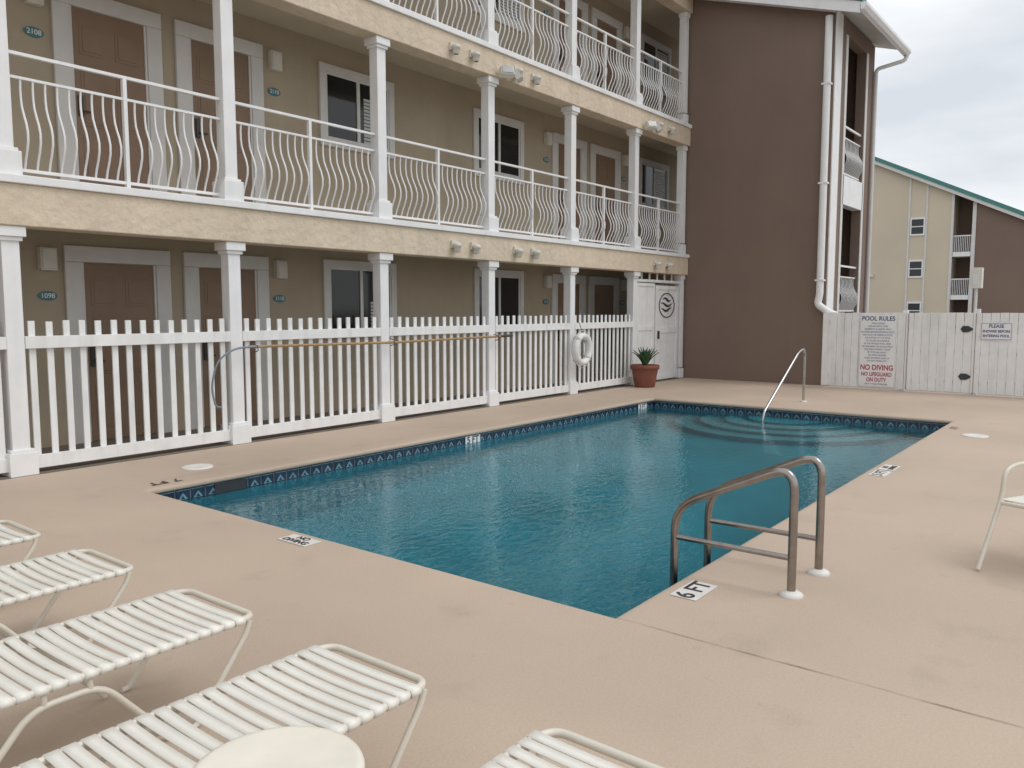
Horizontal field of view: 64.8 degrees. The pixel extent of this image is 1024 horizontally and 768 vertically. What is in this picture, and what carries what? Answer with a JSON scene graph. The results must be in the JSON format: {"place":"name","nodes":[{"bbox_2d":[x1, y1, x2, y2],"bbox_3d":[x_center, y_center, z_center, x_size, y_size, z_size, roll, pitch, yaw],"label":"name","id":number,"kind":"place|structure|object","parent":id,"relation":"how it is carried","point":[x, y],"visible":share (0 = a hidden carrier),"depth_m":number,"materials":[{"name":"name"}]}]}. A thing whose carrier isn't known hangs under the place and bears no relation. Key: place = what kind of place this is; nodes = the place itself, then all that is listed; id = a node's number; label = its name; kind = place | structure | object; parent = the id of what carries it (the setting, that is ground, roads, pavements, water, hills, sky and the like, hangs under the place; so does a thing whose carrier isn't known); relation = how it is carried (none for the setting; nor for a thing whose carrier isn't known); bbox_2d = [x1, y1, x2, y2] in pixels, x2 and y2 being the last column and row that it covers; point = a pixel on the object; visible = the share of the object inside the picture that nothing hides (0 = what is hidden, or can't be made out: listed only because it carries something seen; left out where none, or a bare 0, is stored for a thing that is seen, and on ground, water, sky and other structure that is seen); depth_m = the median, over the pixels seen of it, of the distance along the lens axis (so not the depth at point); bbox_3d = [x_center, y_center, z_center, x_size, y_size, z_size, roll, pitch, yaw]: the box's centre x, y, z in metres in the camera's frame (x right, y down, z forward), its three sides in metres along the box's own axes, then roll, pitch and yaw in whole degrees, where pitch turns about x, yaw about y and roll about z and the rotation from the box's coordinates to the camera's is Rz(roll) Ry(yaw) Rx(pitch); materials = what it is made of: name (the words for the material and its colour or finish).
{"place":"outdoors","nodes":[
{"label":"outdoors","id":0,"kind":"place"},
{"bbox_2d":[0,375,684,479],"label":"walkway","id":1,"kind":"structure","parent":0,"point":[70,466],"depth_m":10.54,"materials":[{"name":"concrete"}]},
{"bbox_2d":[0,315,632,473],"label":"picket fence","id":2,"kind":"object","parent":1,"relation":"on","point":[82,341],"visible":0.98,"depth_m":10.18,"materials":[{"name":"white paint"}]},
{"bbox_2d":[571,323,592,367],"bbox_3d":[1.329,-0.730,15.279,0.154,0.864,0.702,4,7,38],"label":"life ring","id":3,"kind":"object","parent":2,"relation":"attached to","point":[587,355],"visible":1,"depth_m":15.19,"materials":[{"name":"plastic"}]},
{"bbox_2d":[0,0,689,477],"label":"porch columns","id":4,"kind":"structure","parent":1,"relation":"on","point":[22,458],"depth_m":11.25,"materials":[{"name":"white paint"}]},
{"bbox_2d":[8,49,681,251],"bbox_3d":[-1.896,-2.903,11.241,0.148,1.173,18.820,4,7,38],"label":"balcony railing","id":5,"kind":"object","parent":4,"relation":"on","point":[127,182],"visible":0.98,"depth_m":10.35,"materials":[{"name":"white metal"}]},
{"bbox_2d":[0,0,692,274],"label":"edge beams","id":6,"kind":"structure","parent":4,"relation":"on","point":[34,207],"depth_m":10.98,"materials":[{"name":"beige paint"}]},
{"bbox_2d":[0,0,691,257],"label":"balcony ledges","id":7,"kind":"object","parent":6,"relation":"attached to","point":[59,183],"visible":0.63,"depth_m":11.26,"materials":[{"name":"white paint"}]},
{"bbox_2d":[499,65,514,78],"bbox_3d":[-0.081,-5.021,12.961,0.220,0.170,0.112,-2,-24,-17],"label":"floodlight","id":8,"kind":"object","parent":6,"relation":"attached to","point":[506,71],"visible":1,"depth_m":12.92,"materials":[{"name":"white plastic"}]},
{"bbox_2d":[514,68,522,83],"bbox_3d":[0.095,-5.042,13.185,0.112,0.170,0.220,-30,1,10],"label":"floodlight","id":9,"kind":"object","parent":6,"relation":"attached to","point":[518,77],"visible":0.91,"depth_m":13.08,"materials":[{"name":"white plastic"}]},
{"bbox_2d":[449,42,675,269],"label":"jar lights","id":10,"kind":"object","parent":6,"relation":"attached to","point":[475,56],"visible":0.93,"depth_m":13.28},
{"bbox_2d":[645,120,657,130],"bbox_3d":[2.893,-5.374,16.751,0.220,0.170,0.112,-2,-24,-17],"label":"floodlight","id":11,"kind":"object","parent":6,"relation":"attached to","point":[650,125],"visible":1,"depth_m":16.71,"materials":[{"name":"white plastic"}]},
{"bbox_2d":[656,122,661,133],"bbox_3d":[3.069,-5.395,16.975,0.112,0.170,0.220,-30,1,10],"label":"floodlight","id":12,"kind":"object","parent":6,"relation":"attached to","point":[658,129],"visible":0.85,"depth_m":16.87,"materials":[{"name":"white plastic"}]},
{"bbox_2d":[248,334,512,352],"bbox_3d":[-1.581,-0.611,11.635,0.116,0.112,5.100,4,7,38],"label":"pool pole","id":13,"kind":"object","parent":4,"relation":"attached to","point":[394,342],"visible":1,"depth_m":11.19,"materials":[{"name":"metal"}]},
{"bbox_2d":[211,346,256,408],"bbox_3d":[-3.251,-0.084,9.472,0.028,0.714,0.629,4,7,37],"label":"rescue hook","id":14,"kind":"object","parent":13,"relation":"attached to","point":[214,371],"visible":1,"depth_m":9.28,"materials":[{"name":"silver metal"}]},
{"bbox_2d":[391,0,683,118],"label":"balcony railing","id":15,"kind":"object","parent":4,"relation":"on","point":[531,41],"visible":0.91,"depth_m":15.03,"materials":[{"name":"white metal"}]},
{"bbox_2d":[636,272,679,379],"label":"entry gate","id":16,"kind":"structure","parent":1,"relation":"on","point":[657,317],"depth_m":18.11,"materials":[{"name":"white paint"}]},
{"bbox_2d":[0,378,1023,767],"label":"pool deck","id":17,"kind":"structure","parent":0,"point":[894,638],"depth_m":4.07,"materials":[{"name":"beige concrete"}]},
{"bbox_2d":[0,520,40,593],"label":"chaise lounge","id":18,"kind":"object","parent":17,"relation":"on","point":[34,536],"visible":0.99,"depth_m":4.45,"materials":[{"name":"plastic"}]},
{"bbox_2d":[0,549,133,659],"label":"chaise lounge","id":19,"kind":"object","parent":17,"relation":"on","point":[9,575],"visible":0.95,"depth_m":3.83,"materials":[{"name":"plastic"}]},
{"bbox_2d":[0,589,252,761],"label":"chaise lounge","id":20,"kind":"object","parent":17,"relation":"on","point":[49,656],"visible":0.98,"depth_m":3.04,"materials":[{"name":"plastic"}]},
{"bbox_2d":[181,463,212,469],"bbox_3d":[-3.233,0.849,8.288,0.310,0.012,0.310,4,7,38],"label":"skimmer lid","id":21,"kind":"object","parent":17,"relation":"on","point":[201,466],"visible":1,"depth_m":8.27,"materials":[{"name":"white plastic"}]},
{"bbox_2d":[12,644,427,767],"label":"chaise lounge","id":22,"kind":"object","parent":17,"relation":"on","point":[110,745],"visible":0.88,"depth_m":2.53,"materials":[{"name":"plastic"}]},
{"bbox_2d":[193,726,364,767],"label":"side table","id":23,"kind":"object","parent":17,"relation":"on","point":[298,747],"visible":1,"depth_m":2.05,"materials":[{"name":"plastic"}]},
{"bbox_2d":[278,534,321,546],"bbox_3d":[-1.491,1.095,5.656,0.300,0.006,0.150,4,7,38],"label":"depth marker","id":24,"kind":"object","parent":17,"relation":"on","point":[299,540],"visible":1,"depth_m":5.64,"materials":[{"name":"white tile"}]},
{"bbox_2d":[102,396,976,646],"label":"swimming pool","id":25,"kind":"structure","parent":17,"relation":"in","point":[563,518],"depth_m":7.58,"materials":[{"name":"liquid"}]},
{"bbox_2d":[670,580,717,600],"bbox_3d":[1.051,1.189,4.651,0.160,0.006,0.300,4,7,38],"label":"depth marker","id":26,"kind":"object","parent":25,"relation":"on","point":[693,590],"visible":1,"depth_m":4.64,"materials":[{"name":"white tile"}]},
{"bbox_2d":[761,348,806,422],"bbox_3d":[4.529,0.285,13.385,0.120,1.690,1.982,4,7,38],"label":"pool handrail","id":27,"kind":"object","parent":25,"relation":"on","point":[782,380],"visible":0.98,"depth_m":13.56,"materials":[{"name":"metal"}]},
{"bbox_2d":[868,470,890,476],"bbox_3d":[3.635,0.880,7.961,0.150,0.006,0.300,4,7,38],"label":"depth marker","id":28,"kind":"object","parent":25,"relation":"on","point":[881,473],"visible":1,"depth_m":7.94,"materials":[{"name":"white tile"}]},
{"bbox_2d":[878,464,900,470],"bbox_3d":[3.857,0.854,8.243,0.150,0.006,0.300,4,7,38],"label":"depth marker","id":29,"kind":"object","parent":25,"relation":"on","point":[889,467],"visible":1,"depth_m":8.23,"materials":[{"name":"white tile"}]},
{"bbox_2d":[480,728,663,767],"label":"chaise lounge","id":30,"kind":"object","parent":17,"relation":"on","point":[537,742],"visible":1,"depth_m":2.27,"materials":[{"name":"plastic"}]},
{"bbox_2d":[630,347,659,387],"bbox_3d":[2.767,-0.362,16.785,0.600,0.845,0.600,4,7,38],"label":"potted agave","id":31,"kind":"object","parent":17,"relation":"on","point":[644,373],"visible":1,"depth_m":16.62,"materials":[{"name":"ceramic"}]},
{"bbox_2d":[670,455,829,599],"bbox_3d":[1.454,1.398,5.012,0.846,1.926,0.622,4,7,38],"label":"pool ladder","id":32,"kind":"object","parent":17,"relation":"on","point":[792,534],"visible":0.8,"depth_m":4.90,"materials":[{"name":"metal"}]},
{"bbox_2d":[821,309,1023,395],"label":"white board fence","id":33,"kind":"object","parent":17,"relation":"on","point":[907,365],"visible":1,"depth_m":15.54,"materials":[{"name":"paint"}]},
{"bbox_2d":[858,315,896,386],"bbox_3d":[7.341,-0.666,16.210,0.660,1.440,0.014,4,7,38],"label":"pool rules sign","id":34,"kind":"object","parent":33,"relation":"attached to","point":[877,349],"visible":1,"depth_m":16.20,"materials":[{"name":"white plastic"}]},
{"bbox_2d":[980,322,1012,340],"bbox_3d":[8.957,-0.972,14.914,0.520,0.330,0.014,4,7,38],"label":"shower sign","id":35,"kind":"object","parent":33,"relation":"attached to","point":[995,331],"visible":1,"depth_m":14.91,"materials":[{"name":"white plastic"}]},
{"bbox_2d":[961,433,988,437],"bbox_3d":[5.927,0.660,10.323,0.310,0.012,0.310,4,7,38],"label":"skimmer lid","id":36,"kind":"object","parent":17,"relation":"on","point":[975,435],"visible":1,"depth_m":10.29,"materials":[{"name":"white plastic"}]},
{"bbox_2d":[975,461,1023,569],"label":"patio chair","id":37,"kind":"object","parent":17,"relation":"on","point":[1001,501],"visible":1,"depth_m":5.06,"materials":[{"name":"plastic"}]},
{"bbox_2d":[828,332,1023,396],"bbox_3d":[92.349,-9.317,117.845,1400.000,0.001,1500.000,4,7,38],"label":"ground","id":38,"kind":"structure","parent":0,"point":[944,373],"depth_m":17.45,"materials":[{"name":"concrete"}]},
{"bbox_2d":[0,0,678,447],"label":"back wall","id":39,"kind":"structure","parent":38,"relation":"on","point":[430,110],"depth_m":12.74,"materials":[{"name":"beige paint"}]},
{"bbox_2d":[23,26,43,37],"bbox_3d":[-5.362,-3.945,9.040,0.014,0.110,0.210,4,7,38],"label":"number plate","id":40,"kind":"object","parent":39,"relation":"attached to","point":[25,29],"visible":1,"depth_m":9.03,"materials":[{"name":"teal plastic"}]},
{"bbox_2d":[27,27,40,35],"bbox_3d":[-5.355,-3.948,9.034,0.002,0.057,0.153,4,7,38],"label":"lettering","id":41,"kind":"object","parent":40,"relation":"attached to","point":[38,32],"visible":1,"depth_m":9.05},
{"bbox_2d":[23,0,43,6],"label":"wall lamp","id":42,"kind":"object","parent":39,"relation":"attached to","point":[38,3],"visible":1,"depth_m":8.97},
{"bbox_2d":[37,247,57,270],"bbox_3d":[-5.322,-1.433,9.243,0.114,0.260,0.180,4,7,38],"label":"wall lamp","id":43,"kind":"object","parent":39,"relation":"attached to","point":[46,258],"visible":1,"depth_m":9.19,"materials":[{"name":"white glass"}]},
{"bbox_2d":[38,291,56,300],"bbox_3d":[-5.362,-1.018,9.312,0.014,0.110,0.210,4,7,38],"label":"number plate","id":44,"kind":"object","parent":39,"relation":"attached to","point":[44,298],"visible":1,"depth_m":9.30,"materials":[{"name":"teal plastic"}]},
{"bbox_2d":[42,293,54,297],"bbox_3d":[-5.351,-1.021,9.312,0.002,0.057,0.140,4,7,38],"label":"lettering","id":45,"kind":"object","parent":44,"relation":"attached to","point":[48,295],"visible":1,"depth_m":9.32},
{"bbox_2d":[50,0,166,191],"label":"door frame","id":46,"kind":"object","parent":39,"relation":"attached to","point":[61,30],"visible":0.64,"depth_m":9.57,"materials":[{"name":"white wood"}]},
{"bbox_2d":[71,7,149,189],"bbox_3d":[-4.821,-3.330,9.743,0.074,2.140,0.860,4,7,38],"label":"door","id":47,"kind":"structure","parent":46,"relation":"in","point":[107,44],"depth_m":9.71,"materials":[{"name":"wood"}]},
{"bbox_2d":[62,245,171,443],"bbox_3d":[-4.830,-0.498,10.014,0.052,2.350,1.300,4,7,38],"label":"door frame","id":48,"kind":"object","parent":39,"relation":"attached to","point":[75,257],"visible":0.65,"depth_m":9.72,"materials":[{"name":"white wood"}]},
{"bbox_2d":[84,263,157,440],"bbox_3d":[-4.821,-0.402,10.016,0.074,2.140,0.860,4,7,38],"label":"door","id":49,"kind":"structure","parent":48,"relation":"in","point":[120,294],"depth_m":9.99,"materials":[{"name":"wood"}]},
{"bbox_2d":[173,19,266,203],"bbox_3d":[-3.912,-3.534,10.911,0.052,2.350,1.300,4,7,38],"label":"door frame","id":50,"kind":"object","parent":39,"relation":"attached to","point":[185,33],"visible":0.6,"depth_m":10.59,"materials":[{"name":"white wood"}]},
{"bbox_2d":[191,40,251,201],"bbox_3d":[-3.904,-3.439,10.912,0.074,2.140,0.860,4,7,38],"label":"door","id":51,"kind":"structure","parent":50,"relation":"in","point":[203,71],"depth_m":10.77,"materials":[{"name":"wood"}]},
{"bbox_2d":[182,252,269,429],"bbox_3d":[-3.912,-0.607,11.183,0.052,2.350,1.300,4,7,38],"label":"door frame","id":52,"kind":"object","parent":39,"relation":"attached to","point":[192,262],"visible":0.64,"depth_m":10.83,"materials":[{"name":"white wood"}]},
{"bbox_2d":[199,268,256,426],"bbox_3d":[-3.904,-0.511,11.185,0.074,2.140,0.860,4,7,38],"label":"door","id":53,"kind":"structure","parent":52,"relation":"in","point":[210,282],"depth_m":11.03,"materials":[{"name":"wood"}]},
{"bbox_2d":[267,88,279,95],"bbox_3d":[-3.404,-4.178,11.535,0.014,0.110,0.210,4,7,38],"label":"number plate","id":54,"kind":"object","parent":39,"relation":"attached to","point":[272,93],"visible":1,"depth_m":11.52,"materials":[{"name":"teal plastic"}]},
{"bbox_2d":[268,50,281,71],"bbox_3d":[-3.365,-4.593,11.465,0.114,0.260,0.180,4,7,38],"label":"wall lamp","id":55,"kind":"object","parent":39,"relation":"attached to","point":[274,60],"visible":1,"depth_m":11.41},
{"bbox_2d":[273,295,285,301],"bbox_3d":[-3.404,-1.250,11.808,0.014,0.110,0.210,4,7,38],"label":"number plate","id":56,"kind":"object","parent":39,"relation":"attached to","point":[280,298],"visible":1,"depth_m":11.80,"materials":[{"name":"teal plastic"}]},
{"bbox_2d":[273,260,287,278],"bbox_3d":[-3.365,-1.665,11.738,0.114,0.260,0.180,4,7,38],"label":"wall lamp","id":57,"kind":"object","parent":39,"relation":"attached to","point":[280,268],"visible":1,"depth_m":11.69,"materials":[{"name":"white glass"}]},
{"bbox_2d":[318,61,394,158],"bbox_3d":[-2.428,-4.291,12.753,0.047,1.220,1.530,4,7,38],"label":"window frame","id":58,"kind":"object","parent":39,"relation":"attached to","point":[324,69],"visible":0.91,"depth_m":12.60,"materials":[{"name":"white wood"}]},
{"bbox_2d":[327,74,386,144],"bbox_3d":[-2.439,-4.292,12.762,0.015,0.920,1.230,4,7,38],"label":"window glass","id":59,"kind":"object","parent":58,"relation":"in","point":[341,93],"visible":0.54,"depth_m":12.58,"materials":[{"name":"black glass"}]},
{"bbox_2d":[322,259,396,338],"bbox_3d":[-2.428,-1.364,13.025,0.047,1.220,1.530,4,7,38],"label":"window frame","id":60,"kind":"object","parent":39,"relation":"attached to","point":[328,265],"visible":0.62,"depth_m":12.90,"materials":[{"name":"white wood"}]},
{"bbox_2d":[331,269,388,328],"bbox_3d":[-2.439,-1.364,13.035,0.015,0.920,1.230,4,7,38],"label":"window glass","id":61,"kind":"object","parent":60,"relation":"in","point":[345,286],"visible":0.45,"depth_m":12.85,"materials":[{"name":"black glass"}]},
{"bbox_2d":[199,0,679,155],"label":"floor slabs","id":62,"kind":"structure","parent":39,"relation":"attached to","point":[659,16],"depth_m":14.09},
{"bbox_2d":[472,108,523,184],"bbox_3d":[-0.242,-4.550,15.538,0.047,1.220,1.530,4,7,38],"label":"window frame","id":63,"kind":"object","parent":39,"relation":"attached to","point":[509,122],"visible":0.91,"depth_m":15.55,"materials":[{"name":"white wood"}]},
{"bbox_2d":[479,118,517,175],"bbox_3d":[-0.256,-4.551,15.549,0.010,0.920,1.230,4,7,38],"label":"window glass","id":64,"kind":"object","parent":63,"relation":"in","point":[509,145],"visible":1,"depth_m":15.74,"materials":[{"name":"black glass"}]},
{"bbox_2d":[472,0,523,32],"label":"window frame","id":65,"kind":"object","parent":39,"relation":"attached to","point":[496,18],"visible":0.59,"depth_m":15.52,"materials":[{"name":"white wood"}]},
{"bbox_2d":[478,0,517,21],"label":"window glass","id":66,"kind":"object","parent":65,"relation":"in","point":[509,7],"visible":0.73,"depth_m":15.52,"materials":[{"name":"grey glass"}]},
{"bbox_2d":[473,268,523,331],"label":"window frame","id":67,"kind":"object","parent":39,"relation":"attached to","point":[499,274],"visible":0.61,"depth_m":15.80,"materials":[{"name":"white wood"}]},
{"bbox_2d":[479,277,517,324],"bbox_3d":[-0.256,-1.624,15.822,0.010,0.920,1.230,4,7,38],"label":"window glass","id":68,"kind":"object","parent":67,"relation":"in","point":[509,297],"visible":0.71,"depth_m":16.00,"materials":[{"name":"black glass"}]},
{"bbox_2d":[543,275,551,287],"bbox_3d":[0.754,-2.154,16.987,0.114,0.260,0.180,4,7,38],"label":"wall lamp","id":69,"kind":"object","parent":39,"relation":"attached to","point":[547,281],"visible":1,"depth_m":16.93,"materials":[{"name":"white glass"}]},
{"bbox_2d":[544,132,552,145],"bbox_3d":[0.754,-5.082,16.715,0.114,0.260,0.180,4,7,38],"label":"wall lamp","id":70,"kind":"object","parent":39,"relation":"attached to","point":[548,138],"visible":1,"depth_m":16.66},
{"bbox_2d":[551,274,585,383],"bbox_3d":[1.247,-1.219,17.758,0.052,2.350,1.300,4,7,38],"label":"door frame","id":71,"kind":"object","parent":39,"relation":"attached to","point":[580,280],"visible":0.64,"depth_m":17.37,"materials":[{"name":"white wood"}]},
{"bbox_2d":[557,284,578,382],"bbox_3d":[1.256,-1.123,17.760,0.074,2.140,0.860,4,7,38],"label":"door","id":72,"kind":"structure","parent":71,"relation":"in","point":[560,298],"depth_m":17.55,"materials":[{"name":"wood"}]},
{"bbox_2d":[551,132,586,241],"bbox_3d":[1.247,-4.146,17.486,0.052,2.350,1.300,4,7,38],"label":"door frame","id":73,"kind":"object","parent":39,"relation":"attached to","point":[558,139],"visible":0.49,"depth_m":17.13,"materials":[{"name":"white wood"}]},
{"bbox_2d":[558,144,579,240],"bbox_3d":[1.256,-4.051,17.488,0.074,2.140,0.860,4,7,38],"label":"door","id":74,"kind":"structure","parent":73,"relation":"in","point":[561,167],"depth_m":17.29,"materials":[{"name":"wood"}]},
{"bbox_2d":[552,0,587,81],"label":"door frame","id":75,"kind":"object","parent":39,"relation":"attached to","point":[582,6],"visible":0.42,"depth_m":17.43,"materials":[{"name":"white wood"}]},
{"bbox_2d":[559,0,580,75],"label":"door","id":76,"kind":"structure","parent":75,"relation":"in","point":[561,14],"depth_m":16.99,"materials":[{"name":"wood"}]},
{"bbox_2d":[588,276,619,378],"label":"door frame","id":77,"kind":"object","parent":39,"relation":"attached to","point":[597,280],"visible":0.61,"depth_m":18.76,"materials":[{"name":"white wood"}]},
{"bbox_2d":[594,285,613,377],"bbox_3d":[2.167,-1.232,18.922,0.074,2.140,0.860,4,7,38],"label":"door","id":78,"kind":"structure","parent":77,"relation":"in","point":[603,300],"depth_m":18.89,"materials":[{"name":"wood"}]},
{"bbox_2d":[589,143,620,245],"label":"door frame","id":79,"kind":"object","parent":39,"relation":"attached to","point":[604,151],"visible":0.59,"depth_m":18.38,"materials":[{"name":"white wood"}]},
{"bbox_2d":[595,155,614,244],"bbox_3d":[2.167,-4.159,18.649,0.074,2.140,0.860,4,7,38],"label":"door","id":80,"kind":"structure","parent":79,"relation":"in","point":[605,171],"depth_m":18.66,"materials":[{"name":"wood"}]},
{"bbox_2d":[590,7,622,95],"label":"door frame","id":81,"kind":"object","parent":39,"relation":"attached to","point":[601,16],"visible":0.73,"depth_m":18.16,"materials":[{"name":"white wood"}]},
{"bbox_2d":[597,20,616,93],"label":"door","id":82,"kind":"structure","parent":81,"relation":"in","point":[611,42],"depth_m":18.41,"materials":[{"name":"wood"}]},
{"bbox_2d":[620,280,626,290],"bbox_3d":[2.706,-2.386,19.474,0.114,0.260,0.180,4,7,38],"label":"wall lamp","id":83,"kind":"object","parent":39,"relation":"attached to","point":[623,285],"visible":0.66,"depth_m":19.41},
{"bbox_2d":[622,155,628,166],"bbox_3d":[2.706,-5.313,19.202,0.114,0.260,0.180,4,7,38],"label":"wall lamp","id":84,"kind":"object","parent":39,"relation":"attached to","point":[625,160],"visible":0.9,"depth_m":19.14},
{"bbox_2d":[623,26,629,39],"bbox_3d":[2.706,-8.241,18.929,0.114,0.260,0.180,4,7,38],"label":"wall lamp","id":85,"kind":"object","parent":39,"relation":"attached to","point":[626,32],"visible":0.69,"depth_m":18.87,"materials":[{"name":"beige glass"}]},
{"bbox_2d":[637,278,666,285],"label":"window frame","id":86,"kind":"object","parent":39,"relation":"attached to","point":[663,284],"visible":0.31,"depth_m":20.82,"materials":[{"name":"white wood"}]},
{"bbox_2d":[638,157,668,213],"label":"window frame","id":87,"kind":"object","parent":39,"relation":"attached to","point":[652,164],"visible":0.91,"depth_m":20.41,"materials":[{"name":"white wood"}]},
{"bbox_2d":[642,165,665,206],"bbox_3d":[3.594,-5.008,20.451,0.015,0.920,1.250,4,7,38],"label":"window glass","id":88,"kind":"object","parent":87,"relation":"in","point":[647,179],"visible":0.92,"depth_m":20.39,"materials":[{"name":"grey glass"}]},
{"bbox_2d":[640,33,671,97],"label":"window frame","id":89,"kind":"object","parent":39,"relation":"attached to","point":[655,44],"visible":0.74,"depth_m":20.12,"materials":[{"name":"white wood"}]},
{"bbox_2d":[644,42,667,89],"bbox_3d":[3.594,-7.935,20.179,0.015,0.920,1.250,4,7,38],"label":"window glass","id":90,"kind":"object","parent":89,"relation":"in","point":[650,50],"visible":0.61,"depth_m":20.07,"materials":[{"name":"black glass"}]},
{"bbox_2d":[682,0,874,385],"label":"stair wing walls","id":91,"kind":"structure","parent":38,"relation":"on","point":[752,312],"depth_m":17.80,"materials":[{"name":"brown paint"}]},
{"bbox_2d":[709,0,904,56],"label":"stair wing roof","id":92,"kind":"structure","parent":91,"relation":"on","point":[858,18],"depth_m":16.84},
{"bbox_2d":[826,11,868,367],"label":"stair wing trim","id":93,"kind":"structure","parent":91,"relation":"attached to","point":[852,195],"depth_m":17.11,"materials":[{"name":"white paint"}]},
{"bbox_2d":[839,126,862,311],"bbox_3d":[7.583,-3.647,18.085,0.142,4.030,1.450,4,7,38],"label":"stair railing","id":94,"kind":"object","parent":91,"relation":"on","point":[854,156],"visible":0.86,"depth_m":18.13,"materials":[{"name":"white metal"}]},
{"bbox_2d":[814,1,910,316],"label":"gutter and downspout","id":95,"kind":"object","parent":91,"relation":"attached to","point":[879,21],"visible":0.97,"depth_m":16.79,"materials":[{"name":"white paint"}]},
{"bbox_2d":[868,164,1023,333],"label":"walls","id":96,"kind":"structure","parent":38,"relation":"on","point":[999,249],"depth_m":55.70,"materials":[{"name":"beige paint"}]},
{"bbox_2d":[870,178,976,319],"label":"windows and balconies","id":97,"kind":"structure","parent":96,"relation":"attached to","point":[916,227],"depth_m":55.48,"materials":[{"name":"white paint"}]},
{"bbox_2d":[874,157,1023,219],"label":"roof","id":98,"kind":"structure","parent":96,"relation":"on","point":[985,201],"depth_m":54.08,"materials":[{"name":"teal metal"}]},
{"bbox_2d":[969,267,983,390],"bbox_3d":[9.076,-1.063,15.842,0.200,2.420,0.210,4,7,38],"label":"outdoor light post","id":99,"kind":"object","parent":38,"relation":"on","point":[976,278],"visible":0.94,"depth_m":15.70,"materials":[{"name":"metal"}]},
{"bbox_2d":[867,0,1023,210],"label":"sky","id":100,"kind":"structure","parent":0,"point":[952,113],"materials":[{"name":"white"}]}
]}

